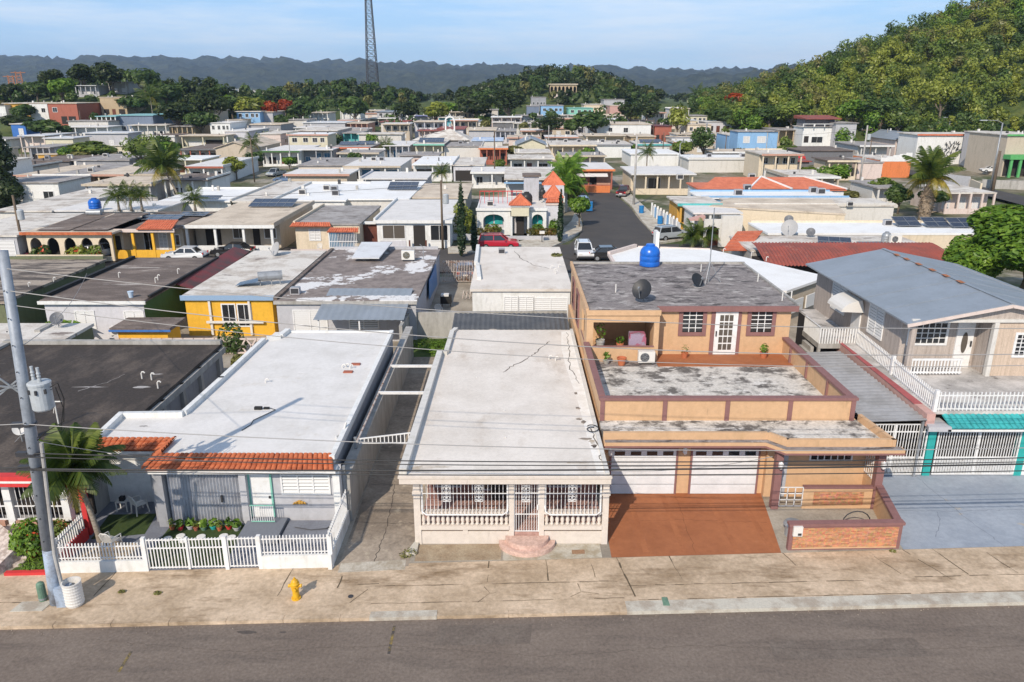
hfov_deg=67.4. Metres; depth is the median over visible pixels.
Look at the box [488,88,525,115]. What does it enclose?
tree
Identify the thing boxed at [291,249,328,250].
garden wall
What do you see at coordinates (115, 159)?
house
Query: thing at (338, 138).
tree
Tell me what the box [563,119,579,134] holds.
tree
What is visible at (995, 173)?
utility pole
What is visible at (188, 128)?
house
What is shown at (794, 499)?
porch gate
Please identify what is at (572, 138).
overhead wire
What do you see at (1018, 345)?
window
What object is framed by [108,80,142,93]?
house
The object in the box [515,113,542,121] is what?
house
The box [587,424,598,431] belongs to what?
cable coil
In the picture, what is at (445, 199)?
utility pole
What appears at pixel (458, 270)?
yard gate
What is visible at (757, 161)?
house
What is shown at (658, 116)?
house
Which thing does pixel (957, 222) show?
solar panel
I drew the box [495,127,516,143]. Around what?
house
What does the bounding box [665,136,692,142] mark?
house
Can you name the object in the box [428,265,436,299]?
tarpaulin
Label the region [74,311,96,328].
window
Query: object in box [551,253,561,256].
rubbish heap
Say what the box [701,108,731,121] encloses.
tree
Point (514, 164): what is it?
window
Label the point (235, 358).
shrub
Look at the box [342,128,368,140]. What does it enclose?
house
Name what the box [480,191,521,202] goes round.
roof railing
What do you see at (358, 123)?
house
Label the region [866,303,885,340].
window
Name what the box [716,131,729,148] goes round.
house
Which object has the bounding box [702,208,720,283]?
antenna mast
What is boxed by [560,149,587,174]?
palm tree
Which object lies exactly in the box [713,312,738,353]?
door
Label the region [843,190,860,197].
tree
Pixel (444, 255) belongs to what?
road
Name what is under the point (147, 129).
house
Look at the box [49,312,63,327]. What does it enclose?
satellite dish
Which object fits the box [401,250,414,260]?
air conditioner
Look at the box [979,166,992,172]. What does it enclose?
car
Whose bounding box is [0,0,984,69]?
sky
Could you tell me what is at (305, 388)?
house
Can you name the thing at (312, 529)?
garden hose
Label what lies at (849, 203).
air conditioner
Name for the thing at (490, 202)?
air conditioner
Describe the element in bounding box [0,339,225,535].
house
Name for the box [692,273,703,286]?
satellite dish
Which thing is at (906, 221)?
solar panel
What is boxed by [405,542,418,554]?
column footing
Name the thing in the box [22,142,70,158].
house
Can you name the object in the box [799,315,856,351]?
stair landing
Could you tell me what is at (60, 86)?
tree
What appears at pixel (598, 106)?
house
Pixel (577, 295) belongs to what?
window
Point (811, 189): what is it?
air conditioner
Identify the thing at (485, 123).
tree
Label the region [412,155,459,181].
house
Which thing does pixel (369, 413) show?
rusty rail
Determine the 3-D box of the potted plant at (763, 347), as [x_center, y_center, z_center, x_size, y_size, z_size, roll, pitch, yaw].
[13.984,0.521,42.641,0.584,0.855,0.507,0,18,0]
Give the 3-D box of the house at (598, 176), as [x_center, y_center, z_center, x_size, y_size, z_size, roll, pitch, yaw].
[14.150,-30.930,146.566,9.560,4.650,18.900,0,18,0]
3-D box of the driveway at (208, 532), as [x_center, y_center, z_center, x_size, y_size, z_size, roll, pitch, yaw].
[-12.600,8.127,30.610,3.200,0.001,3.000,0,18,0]
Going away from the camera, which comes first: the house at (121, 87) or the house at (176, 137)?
the house at (176, 137)
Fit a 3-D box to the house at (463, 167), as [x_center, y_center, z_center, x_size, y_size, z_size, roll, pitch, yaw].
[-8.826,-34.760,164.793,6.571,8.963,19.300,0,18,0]
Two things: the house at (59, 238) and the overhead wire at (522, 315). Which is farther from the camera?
the house at (59, 238)
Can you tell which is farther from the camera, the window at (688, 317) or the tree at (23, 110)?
the tree at (23, 110)
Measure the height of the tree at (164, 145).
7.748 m
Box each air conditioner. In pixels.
[87,167,94,171]
[109,326,117,336]
[290,286,300,293]
[298,189,306,194]
[323,185,330,189]
[330,185,337,189]
[331,190,339,195]
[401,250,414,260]
[487,200,493,205]
[498,248,504,253]
[637,350,654,363]
[676,174,683,178]
[733,189,742,194]
[743,184,751,189]
[748,173,755,176]
[808,186,817,192]
[816,188,825,193]
[846,201,853,205]
[882,219,892,225]
[889,235,902,242]
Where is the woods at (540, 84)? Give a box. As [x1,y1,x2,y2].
[257,64,728,104]
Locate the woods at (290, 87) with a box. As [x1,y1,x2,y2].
[282,65,653,106]
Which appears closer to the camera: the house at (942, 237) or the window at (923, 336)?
the window at (923, 336)
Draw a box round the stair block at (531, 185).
[524,177,538,200]
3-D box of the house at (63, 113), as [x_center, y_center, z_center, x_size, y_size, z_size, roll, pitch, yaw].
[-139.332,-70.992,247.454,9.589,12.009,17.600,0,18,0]
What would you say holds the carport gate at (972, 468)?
attached to the house at (868, 292)
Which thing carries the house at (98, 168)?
on the ground at (906, 208)
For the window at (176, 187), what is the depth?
129.00 m
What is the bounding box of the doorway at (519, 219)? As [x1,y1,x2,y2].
[516,216,523,234]
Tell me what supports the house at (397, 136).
on the ground at (906, 208)
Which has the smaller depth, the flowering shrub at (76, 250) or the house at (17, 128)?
the flowering shrub at (76, 250)
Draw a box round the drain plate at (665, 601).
[662,597,669,605]
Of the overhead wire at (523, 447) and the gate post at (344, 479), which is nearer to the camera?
the overhead wire at (523, 447)
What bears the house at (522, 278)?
on the ground at (906, 208)
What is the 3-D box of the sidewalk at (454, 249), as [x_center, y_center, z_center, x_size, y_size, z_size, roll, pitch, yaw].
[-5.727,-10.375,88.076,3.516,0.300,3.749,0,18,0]
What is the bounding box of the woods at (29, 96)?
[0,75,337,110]
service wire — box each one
[23,273,86,344]
[38,441,201,460]
[652,456,772,470]
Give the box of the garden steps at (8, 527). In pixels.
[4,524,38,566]
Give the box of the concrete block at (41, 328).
[34,324,52,331]
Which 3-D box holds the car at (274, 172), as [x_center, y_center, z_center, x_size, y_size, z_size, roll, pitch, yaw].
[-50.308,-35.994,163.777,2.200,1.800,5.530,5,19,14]
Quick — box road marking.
[117,626,395,671]
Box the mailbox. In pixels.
[792,526,803,536]
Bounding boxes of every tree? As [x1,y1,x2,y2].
[0,83,21,102]
[0,115,34,125]
[0,131,25,202]
[0,169,24,208]
[9,104,36,115]
[15,422,126,548]
[20,119,62,132]
[22,81,46,101]
[37,69,64,98]
[47,78,77,101]
[50,125,72,132]
[57,146,73,155]
[58,151,90,155]
[65,63,99,84]
[66,141,117,154]
[88,112,98,119]
[89,61,126,89]
[99,180,133,210]
[112,179,145,210]
[114,96,148,113]
[119,133,159,160]
[123,68,160,100]
[124,184,156,210]
[132,137,190,194]
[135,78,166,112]
[148,83,181,102]
[155,101,199,124]
[155,135,170,141]
[155,141,179,156]
[176,184,208,210]
[182,112,219,133]
[190,89,234,115]
[217,96,240,118]
[222,156,247,179]
[231,96,265,110]
[236,132,262,152]
[243,151,264,161]
[260,100,278,110]
[273,114,288,122]
[278,99,292,114]
[281,156,296,169]
[285,100,314,117]
[336,134,342,144]
[337,96,369,118]
[348,152,361,156]
[365,134,377,141]
[374,137,395,156]
[393,101,423,118]
[422,101,448,119]
[429,162,452,182]
[442,102,457,110]
[455,95,491,116]
[470,90,496,103]
[480,119,490,126]
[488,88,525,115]
[493,159,505,166]
[507,145,523,153]
[518,121,528,129]
[531,114,564,134]
[545,151,585,211]
[556,170,579,213]
[558,166,588,210]
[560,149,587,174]
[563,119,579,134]
[567,181,581,199]
[567,196,590,226]
[571,111,609,132]
[581,147,594,151]
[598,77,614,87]
[615,116,627,121]
[618,102,645,121]
[637,101,659,118]
[637,140,656,165]
[668,104,690,131]
[672,140,694,154]
[678,218,712,247]
[685,82,702,96]
[689,217,719,247]
[690,126,715,154]
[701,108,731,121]
[724,92,742,101]
[729,104,758,124]
[751,105,785,126]
[775,99,809,127]
[777,145,796,149]
[780,136,792,145]
[798,167,821,170]
[816,65,829,74]
[816,164,852,181]
[834,99,866,121]
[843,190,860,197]
[854,97,910,129]
[867,177,897,184]
[884,107,912,130]
[884,183,914,213]
[902,145,965,200]
[917,190,950,213]
[924,81,964,122]
[941,234,1003,277]
[966,204,1023,288]
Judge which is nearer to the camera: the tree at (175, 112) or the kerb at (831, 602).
the kerb at (831, 602)
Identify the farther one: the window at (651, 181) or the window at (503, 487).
the window at (651, 181)
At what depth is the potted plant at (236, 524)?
31.53 m
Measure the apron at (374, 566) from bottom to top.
0.112 m
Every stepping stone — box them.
[176,533,184,538]
[196,534,205,538]
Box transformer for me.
[26,366,63,440]
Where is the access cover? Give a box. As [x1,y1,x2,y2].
[10,601,49,611]
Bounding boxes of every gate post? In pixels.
[342,465,347,509]
[354,437,356,448]
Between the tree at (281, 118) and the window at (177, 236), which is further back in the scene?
the tree at (281, 118)
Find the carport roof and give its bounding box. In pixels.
[806,351,926,476]
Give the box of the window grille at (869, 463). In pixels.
[864,455,874,477]
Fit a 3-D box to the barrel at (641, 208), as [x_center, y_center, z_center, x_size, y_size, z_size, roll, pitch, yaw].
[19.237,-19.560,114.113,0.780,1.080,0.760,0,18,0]
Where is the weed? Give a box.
[399,547,416,557]
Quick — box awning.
[176,247,248,288]
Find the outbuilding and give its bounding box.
[0,323,93,342]
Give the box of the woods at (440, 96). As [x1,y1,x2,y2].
[9,92,694,101]
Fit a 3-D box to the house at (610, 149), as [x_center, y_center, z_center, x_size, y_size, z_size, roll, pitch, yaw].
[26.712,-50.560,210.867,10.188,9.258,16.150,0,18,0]
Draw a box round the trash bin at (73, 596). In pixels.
[60,576,84,608]
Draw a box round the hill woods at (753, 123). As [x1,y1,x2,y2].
[696,0,1023,141]
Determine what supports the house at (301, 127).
on the ground at (906, 208)
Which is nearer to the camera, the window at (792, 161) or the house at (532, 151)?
the window at (792, 161)
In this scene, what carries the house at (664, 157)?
on the ground at (906, 208)
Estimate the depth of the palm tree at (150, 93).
248.49 m
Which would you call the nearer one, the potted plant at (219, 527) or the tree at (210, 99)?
the potted plant at (219, 527)
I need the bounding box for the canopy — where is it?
[313,288,412,329]
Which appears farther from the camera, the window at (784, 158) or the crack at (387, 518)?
the window at (784, 158)
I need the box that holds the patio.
[76,541,136,559]
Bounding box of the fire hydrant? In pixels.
[288,577,301,600]
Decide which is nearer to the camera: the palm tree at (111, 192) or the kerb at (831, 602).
the kerb at (831, 602)
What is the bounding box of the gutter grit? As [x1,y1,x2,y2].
[11,607,1008,637]
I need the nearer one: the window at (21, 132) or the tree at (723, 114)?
the window at (21, 132)
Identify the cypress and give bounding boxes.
[457,180,466,255]
[470,215,477,250]
[557,189,563,241]
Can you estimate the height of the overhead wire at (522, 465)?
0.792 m
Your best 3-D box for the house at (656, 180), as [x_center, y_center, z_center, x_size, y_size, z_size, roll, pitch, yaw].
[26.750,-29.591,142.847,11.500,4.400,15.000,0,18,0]
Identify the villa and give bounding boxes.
[548,84,577,97]
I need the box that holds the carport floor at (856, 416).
[854,413,983,471]
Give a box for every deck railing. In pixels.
[856,329,1023,411]
[910,358,963,373]
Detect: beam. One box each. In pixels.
[359,432,409,443]
[378,391,423,393]
[390,365,431,367]
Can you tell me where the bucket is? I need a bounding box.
[127,291,133,297]
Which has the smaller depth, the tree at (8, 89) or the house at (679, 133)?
the house at (679, 133)
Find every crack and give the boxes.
[366,416,415,560]
[614,499,763,552]
[898,482,1014,544]
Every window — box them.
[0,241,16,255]
[18,128,23,134]
[23,191,33,198]
[42,191,53,198]
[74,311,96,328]
[123,311,143,318]
[142,232,152,249]
[158,233,168,249]
[170,234,180,245]
[173,187,182,194]
[189,142,201,145]
[220,303,237,326]
[232,228,242,238]
[236,303,252,326]
[263,228,276,238]
[280,474,330,494]
[292,310,327,329]
[308,229,320,240]
[328,233,354,247]
[349,320,378,328]
[362,169,379,174]
[382,225,405,238]
[393,149,397,156]
[416,169,433,170]
[430,225,448,240]
[435,484,461,486]
[473,484,490,490]
[476,176,482,182]
[485,215,492,223]
[495,215,502,223]
[503,296,518,310]
[508,184,542,193]
[513,163,521,166]
[518,296,533,310]
[532,215,536,223]
[534,298,567,316]
[538,215,541,223]
[539,163,547,166]
[548,484,581,486]
[576,295,577,320]
[647,178,660,188]
[682,312,702,331]
[743,136,749,142]
[750,312,772,331]
[757,136,765,142]
[782,157,787,163]
[790,157,795,163]
[791,297,803,313]
[805,292,814,307]
[809,455,852,460]
[811,137,822,142]
[830,282,847,315]
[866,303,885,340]
[875,190,883,200]
[906,323,950,344]
[941,198,950,208]
[956,197,965,208]
[971,197,980,208]
[1011,332,1023,357]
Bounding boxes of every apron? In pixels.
[338,559,405,572]
[415,544,500,562]
[503,544,601,560]
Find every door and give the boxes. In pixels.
[166,474,242,521]
[247,474,275,516]
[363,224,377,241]
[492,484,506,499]
[610,450,676,493]
[690,451,758,493]
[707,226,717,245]
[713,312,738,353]
[780,455,788,495]
[849,312,861,336]
[951,323,975,365]
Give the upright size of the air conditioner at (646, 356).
0.720 m
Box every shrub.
[8,517,41,558]
[28,244,51,254]
[53,518,76,543]
[64,244,86,254]
[82,245,104,255]
[217,321,247,353]
[230,353,242,364]
[485,223,501,231]
[532,223,543,235]
[548,219,557,235]
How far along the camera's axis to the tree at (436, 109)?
299.22 m
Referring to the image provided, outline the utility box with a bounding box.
[36,581,47,601]
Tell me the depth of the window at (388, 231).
88.86 m
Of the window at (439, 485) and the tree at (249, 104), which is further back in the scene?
the tree at (249, 104)
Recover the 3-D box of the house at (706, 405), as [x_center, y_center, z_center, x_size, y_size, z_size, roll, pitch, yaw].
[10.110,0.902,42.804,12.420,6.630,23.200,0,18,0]
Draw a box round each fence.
[16,255,103,255]
[55,533,333,572]
[56,513,88,559]
[109,338,266,353]
[327,489,349,569]
[651,203,680,227]
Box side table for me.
[115,498,130,511]
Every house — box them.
[0,105,11,116]
[0,186,139,218]
[0,213,82,255]
[0,256,106,322]
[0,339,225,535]
[1,101,44,115]
[2,136,25,147]
[7,157,33,177]
[9,146,18,156]
[11,123,39,136]
[13,161,104,177]
[15,174,92,203]
[17,130,77,151]
[19,213,147,260]
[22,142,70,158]
[28,100,64,120]
[31,154,99,166]
[32,161,62,171]
[36,150,57,157]
[37,256,218,338]
[42,134,91,143]
[46,101,101,125]
[53,199,184,213]
[55,164,133,181]
[68,118,119,125]
[71,124,123,135]
[71,154,148,163]
[75,83,111,96]
[78,328,393,545]
[81,173,179,200]
[82,129,143,147]
[88,165,156,180]
[95,113,120,119]
[98,95,147,115]
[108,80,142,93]
[111,211,215,258]
[113,113,174,130]
[113,144,151,153]
[125,169,179,175]
[127,123,176,136]
[145,131,191,145]
[159,185,259,210]
[164,171,230,197]
[169,124,210,133]
[172,155,220,174]
[179,132,235,147]
[180,142,223,154]
[180,250,326,335]
[181,200,314,250]
[184,156,258,181]
[205,109,228,121]
[210,120,246,133]
[213,135,281,165]
[223,126,268,140]
[226,117,250,123]
[230,178,316,203]
[234,111,264,123]
[246,122,294,130]
[258,128,294,145]
[260,145,320,166]
[264,110,284,121]
[273,242,440,340]
[274,179,370,208]
[283,167,359,181]
[286,131,336,146]
[288,116,316,129]
[289,203,380,248]
[293,124,329,129]
[294,127,352,140]
[296,157,361,168]
[298,145,338,161]
[302,121,353,126]
[309,111,335,120]
[333,141,383,151]
[336,148,385,156]
[337,117,364,120]
[338,108,364,118]
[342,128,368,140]
[342,156,412,181]
[345,120,375,131]
[346,180,425,211]
[352,127,372,131]
[357,131,406,143]
[360,168,433,182]
[362,197,458,247]
[365,111,376,120]
[369,116,399,126]
[375,110,404,119]
[380,119,412,131]
[381,122,413,140]
[383,141,417,156]
[397,149,442,168]
[398,327,611,543]
[411,183,472,214]
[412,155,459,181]
[413,119,447,137]
[413,139,449,155]
[414,114,432,119]
[417,127,442,136]
[437,126,467,133]
[438,115,464,125]
[443,140,484,156]
[446,110,473,117]
[450,118,479,134]
[452,157,486,181]
[467,126,497,141]
[470,167,505,187]
[470,244,570,316]
[471,135,503,145]
[476,171,564,235]
[478,144,507,164]
[480,109,498,125]
[491,114,521,126]
[492,120,513,127]
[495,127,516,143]
[504,167,564,201]
[507,134,539,145]
[508,154,554,166]
[512,120,531,134]
[514,148,551,153]
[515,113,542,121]
[515,133,546,148]
[520,127,552,140]
[526,104,538,114]
[531,97,545,110]
[540,105,563,118]
[544,133,578,146]
[546,139,596,159]
[551,126,570,134]
[557,151,606,161]
[559,113,582,117]
[566,107,593,114]
[568,261,905,508]
[574,127,584,135]
[576,162,614,192]
[581,102,602,112]
[581,133,625,140]
[585,121,651,133]
[591,139,632,157]
[601,98,624,109]
[603,113,625,117]
[606,105,620,113]
[607,230,816,324]
[620,166,696,194]
[621,148,680,165]
[624,132,655,142]
[628,118,653,122]
[629,139,671,148]
[642,112,666,123]
[651,122,672,141]
[665,107,689,121]
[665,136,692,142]
[666,138,714,154]
[666,196,722,229]
[669,131,692,135]
[675,119,696,131]
[677,153,744,172]
[680,121,711,131]
[682,205,742,228]
[684,114,707,121]
[686,176,847,195]
[688,190,849,201]
[697,120,731,131]
[702,198,845,246]
[705,148,744,154]
[711,131,729,147]
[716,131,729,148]
[719,198,896,219]
[722,231,944,273]
[729,128,779,148]
[743,147,803,176]
[748,220,973,251]
[762,126,794,145]
[764,168,840,184]
[785,145,854,164]
[792,115,841,145]
[795,248,1023,475]
[797,158,811,169]
[811,155,860,179]
[828,119,857,146]
[833,139,894,156]
[845,156,883,178]
[849,177,897,207]
[853,152,912,177]
[869,128,902,155]
[896,131,964,163]
[910,184,996,213]
[959,129,979,165]
[963,131,1023,177]
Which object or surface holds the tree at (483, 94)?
on the ground at (906, 208)
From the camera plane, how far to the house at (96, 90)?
273.41 m
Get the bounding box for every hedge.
[453,202,473,233]
[477,227,556,235]
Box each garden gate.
[145,536,224,568]
[226,537,258,566]
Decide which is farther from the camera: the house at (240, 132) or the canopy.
the house at (240, 132)
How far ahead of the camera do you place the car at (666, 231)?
93.33 m
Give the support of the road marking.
on the road at (62, 655)
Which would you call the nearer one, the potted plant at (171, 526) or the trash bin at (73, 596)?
the trash bin at (73, 596)
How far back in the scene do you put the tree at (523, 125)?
263.23 m
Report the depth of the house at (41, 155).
183.54 m
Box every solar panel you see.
[139,214,184,219]
[180,212,209,215]
[199,195,222,199]
[248,198,297,206]
[339,141,358,144]
[357,141,374,144]
[387,182,418,189]
[419,138,444,142]
[639,139,661,142]
[817,236,850,242]
[856,241,883,242]
[891,216,921,226]
[920,217,950,227]
[945,218,974,227]
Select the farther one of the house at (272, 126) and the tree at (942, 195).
the house at (272, 126)
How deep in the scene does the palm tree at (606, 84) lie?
412.87 m
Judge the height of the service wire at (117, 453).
3.321 m
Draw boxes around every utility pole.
[0,250,71,607]
[11,195,24,230]
[250,137,254,181]
[440,180,448,248]
[494,131,494,168]
[632,136,637,204]
[859,125,872,179]
[991,151,1000,190]
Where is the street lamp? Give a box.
[980,120,1002,189]
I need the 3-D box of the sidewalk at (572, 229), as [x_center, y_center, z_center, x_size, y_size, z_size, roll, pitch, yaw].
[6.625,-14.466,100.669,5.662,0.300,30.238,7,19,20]
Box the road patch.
[433,624,929,660]
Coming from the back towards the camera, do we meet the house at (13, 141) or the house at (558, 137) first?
the house at (558, 137)
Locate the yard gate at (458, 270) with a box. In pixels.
[441,260,474,281]
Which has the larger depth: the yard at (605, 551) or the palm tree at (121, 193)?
the palm tree at (121, 193)
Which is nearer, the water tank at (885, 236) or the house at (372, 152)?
the water tank at (885, 236)
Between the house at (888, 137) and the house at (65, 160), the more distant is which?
the house at (888, 137)
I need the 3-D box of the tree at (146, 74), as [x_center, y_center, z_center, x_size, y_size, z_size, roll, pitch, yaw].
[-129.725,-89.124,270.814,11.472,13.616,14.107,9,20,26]
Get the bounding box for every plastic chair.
[98,531,123,550]
[127,495,149,516]
[434,304,442,311]
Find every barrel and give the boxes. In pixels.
[639,205,643,212]
[657,216,662,223]
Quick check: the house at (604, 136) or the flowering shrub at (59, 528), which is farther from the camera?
the house at (604, 136)
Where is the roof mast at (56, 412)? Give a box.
[53,401,61,425]
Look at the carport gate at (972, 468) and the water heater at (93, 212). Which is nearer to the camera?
the carport gate at (972, 468)
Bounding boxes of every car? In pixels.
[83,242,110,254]
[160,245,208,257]
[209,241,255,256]
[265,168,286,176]
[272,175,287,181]
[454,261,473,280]
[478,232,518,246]
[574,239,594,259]
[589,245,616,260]
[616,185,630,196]
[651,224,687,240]
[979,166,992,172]
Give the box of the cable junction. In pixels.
[242,406,275,429]
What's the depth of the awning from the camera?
65.91 m
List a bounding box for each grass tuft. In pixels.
[18,555,44,570]
[414,337,446,354]
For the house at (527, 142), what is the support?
on the ground at (906, 208)
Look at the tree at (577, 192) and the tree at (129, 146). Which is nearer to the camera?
the tree at (577, 192)
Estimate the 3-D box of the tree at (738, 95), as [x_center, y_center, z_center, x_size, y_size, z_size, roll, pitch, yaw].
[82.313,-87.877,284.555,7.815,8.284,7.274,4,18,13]
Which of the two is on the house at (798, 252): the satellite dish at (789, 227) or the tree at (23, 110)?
the satellite dish at (789, 227)
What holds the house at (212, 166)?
on the ground at (906, 208)
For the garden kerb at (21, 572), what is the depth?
28.69 m
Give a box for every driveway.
[338,357,434,567]
[608,493,780,556]
[882,470,1023,548]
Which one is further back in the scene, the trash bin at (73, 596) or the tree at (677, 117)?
the tree at (677, 117)
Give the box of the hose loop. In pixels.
[843,511,869,519]
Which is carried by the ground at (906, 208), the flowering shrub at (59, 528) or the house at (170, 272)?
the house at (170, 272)
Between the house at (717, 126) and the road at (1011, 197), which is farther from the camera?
the house at (717, 126)
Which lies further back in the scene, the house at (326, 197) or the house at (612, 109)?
the house at (612, 109)
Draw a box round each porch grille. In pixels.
[0,487,63,519]
[329,233,357,247]
[420,484,508,515]
[544,484,601,515]
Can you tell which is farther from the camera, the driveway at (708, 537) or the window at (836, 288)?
the window at (836, 288)
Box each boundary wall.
[341,326,413,520]
[399,310,566,339]
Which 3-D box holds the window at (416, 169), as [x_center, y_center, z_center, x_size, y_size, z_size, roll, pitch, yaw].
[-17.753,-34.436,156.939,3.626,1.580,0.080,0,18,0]
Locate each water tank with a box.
[88,198,101,208]
[522,191,531,203]
[539,187,545,197]
[639,243,659,267]
[881,231,890,242]
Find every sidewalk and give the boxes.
[0,546,1023,626]
[448,246,474,253]
[514,213,581,246]
[618,193,682,243]
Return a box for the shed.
[108,317,185,338]
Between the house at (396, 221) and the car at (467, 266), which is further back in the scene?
the house at (396, 221)
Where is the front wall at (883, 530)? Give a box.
[786,485,905,552]
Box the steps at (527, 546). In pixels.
[499,536,554,557]
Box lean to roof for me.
[452,313,568,329]
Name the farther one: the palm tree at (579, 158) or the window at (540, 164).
the window at (540, 164)
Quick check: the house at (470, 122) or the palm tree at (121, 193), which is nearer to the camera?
the palm tree at (121, 193)
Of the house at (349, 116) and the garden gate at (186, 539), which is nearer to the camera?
the garden gate at (186, 539)
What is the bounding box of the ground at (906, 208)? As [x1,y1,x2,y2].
[0,8,1023,570]
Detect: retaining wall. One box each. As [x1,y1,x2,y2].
[941,174,970,185]
[969,179,982,188]
[982,179,1023,189]
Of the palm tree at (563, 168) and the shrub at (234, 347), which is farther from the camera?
the palm tree at (563, 168)
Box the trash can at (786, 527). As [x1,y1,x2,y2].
[783,518,797,535]
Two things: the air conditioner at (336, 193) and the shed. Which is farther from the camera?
the air conditioner at (336, 193)
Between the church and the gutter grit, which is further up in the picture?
the church
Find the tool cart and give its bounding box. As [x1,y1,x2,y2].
[440,293,451,306]
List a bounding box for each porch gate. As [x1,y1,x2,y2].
[249,505,274,521]
[514,484,538,531]
[778,487,803,505]
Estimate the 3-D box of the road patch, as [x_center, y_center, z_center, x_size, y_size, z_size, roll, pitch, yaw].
[5.472,9.966,25.370,16.103,0.002,1.374,1,18,3]
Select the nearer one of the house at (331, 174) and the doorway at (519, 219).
the doorway at (519, 219)
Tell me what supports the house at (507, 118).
on the ground at (906, 208)
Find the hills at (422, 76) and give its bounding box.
[0,54,803,93]
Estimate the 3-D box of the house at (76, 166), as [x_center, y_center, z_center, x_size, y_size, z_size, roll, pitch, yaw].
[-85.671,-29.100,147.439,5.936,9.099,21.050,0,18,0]
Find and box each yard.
[8,345,1010,569]
[69,502,327,569]
[180,277,797,344]
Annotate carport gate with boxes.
[876,424,927,474]
[931,432,1022,474]
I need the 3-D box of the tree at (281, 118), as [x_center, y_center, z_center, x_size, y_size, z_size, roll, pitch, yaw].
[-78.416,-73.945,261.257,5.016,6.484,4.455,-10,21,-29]
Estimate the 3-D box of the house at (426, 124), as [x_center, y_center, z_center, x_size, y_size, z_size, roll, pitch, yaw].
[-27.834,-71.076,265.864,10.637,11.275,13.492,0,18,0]
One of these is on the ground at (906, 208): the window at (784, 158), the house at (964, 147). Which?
the house at (964, 147)
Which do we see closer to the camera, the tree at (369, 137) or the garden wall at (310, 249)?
the garden wall at (310, 249)
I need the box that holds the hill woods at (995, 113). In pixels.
[699,0,1023,130]
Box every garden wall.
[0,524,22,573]
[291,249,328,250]
[453,234,470,239]
[477,234,567,239]
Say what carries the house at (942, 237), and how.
on the ground at (906, 208)
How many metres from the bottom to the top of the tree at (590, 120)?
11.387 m
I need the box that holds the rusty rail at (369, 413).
[356,347,398,442]
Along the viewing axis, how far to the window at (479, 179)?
145.00 m
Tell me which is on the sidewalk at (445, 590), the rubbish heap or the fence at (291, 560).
the fence at (291, 560)
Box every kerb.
[0,607,626,629]
[4,569,44,575]
[369,591,1023,620]
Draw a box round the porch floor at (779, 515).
[761,494,900,552]
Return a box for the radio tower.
[365,0,378,83]
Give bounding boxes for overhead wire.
[0,466,29,468]
[7,268,1023,328]
[11,291,1023,355]
[18,306,1023,366]
[22,423,1023,450]
[27,457,1023,465]
[30,463,1023,471]
[34,453,1023,462]
[36,470,1023,475]
[133,184,436,198]
[496,133,630,138]
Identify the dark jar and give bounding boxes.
[119,495,125,500]
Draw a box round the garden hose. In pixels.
[295,526,329,529]
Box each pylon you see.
[3,75,17,83]
[10,71,25,83]
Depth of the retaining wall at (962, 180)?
141.52 m
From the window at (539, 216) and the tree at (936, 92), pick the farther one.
the tree at (936, 92)
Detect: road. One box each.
[0,605,1023,681]
[105,244,722,271]
[561,192,652,261]
[909,170,1023,204]
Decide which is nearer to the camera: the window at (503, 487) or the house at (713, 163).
the window at (503, 487)
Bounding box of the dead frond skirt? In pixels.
[915,184,936,219]
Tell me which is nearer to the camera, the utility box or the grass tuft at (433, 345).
the utility box
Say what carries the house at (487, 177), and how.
on the ground at (906, 208)
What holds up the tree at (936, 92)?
on the ground at (906, 208)
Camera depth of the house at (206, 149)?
190.95 m
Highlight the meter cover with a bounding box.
[572,549,584,553]
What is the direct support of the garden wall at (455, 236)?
on the ground at (906, 208)
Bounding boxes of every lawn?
[13,541,63,569]
[91,513,155,538]
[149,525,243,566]
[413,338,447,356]
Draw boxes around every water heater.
[85,210,101,214]
[236,270,282,285]
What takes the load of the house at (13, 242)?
on the ground at (906, 208)
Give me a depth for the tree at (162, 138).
207.82 m
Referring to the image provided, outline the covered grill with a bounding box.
[628,331,645,344]
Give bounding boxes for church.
[413,113,472,141]
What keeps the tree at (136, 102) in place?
on the ground at (906, 208)
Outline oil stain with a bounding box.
[237,630,285,633]
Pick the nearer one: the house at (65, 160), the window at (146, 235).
the window at (146, 235)
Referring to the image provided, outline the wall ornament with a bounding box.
[293,500,305,504]
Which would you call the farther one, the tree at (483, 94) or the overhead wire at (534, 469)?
the tree at (483, 94)
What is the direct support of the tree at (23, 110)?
on the ground at (906, 208)
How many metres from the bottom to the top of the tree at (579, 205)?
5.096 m
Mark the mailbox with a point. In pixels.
(797, 531)
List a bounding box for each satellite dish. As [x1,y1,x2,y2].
[12,428,24,441]
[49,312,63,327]
[268,242,280,255]
[632,279,650,301]
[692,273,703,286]
[781,219,797,234]
[784,215,793,220]
[806,228,814,236]
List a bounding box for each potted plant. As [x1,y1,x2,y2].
[168,519,175,529]
[174,519,183,530]
[184,517,195,529]
[192,520,198,530]
[198,517,207,530]
[208,517,218,529]
[215,520,224,530]
[224,516,232,529]
[230,518,241,530]
[595,322,605,344]
[603,351,609,363]
[616,336,624,344]
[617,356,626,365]
[681,345,688,357]
[760,343,768,357]

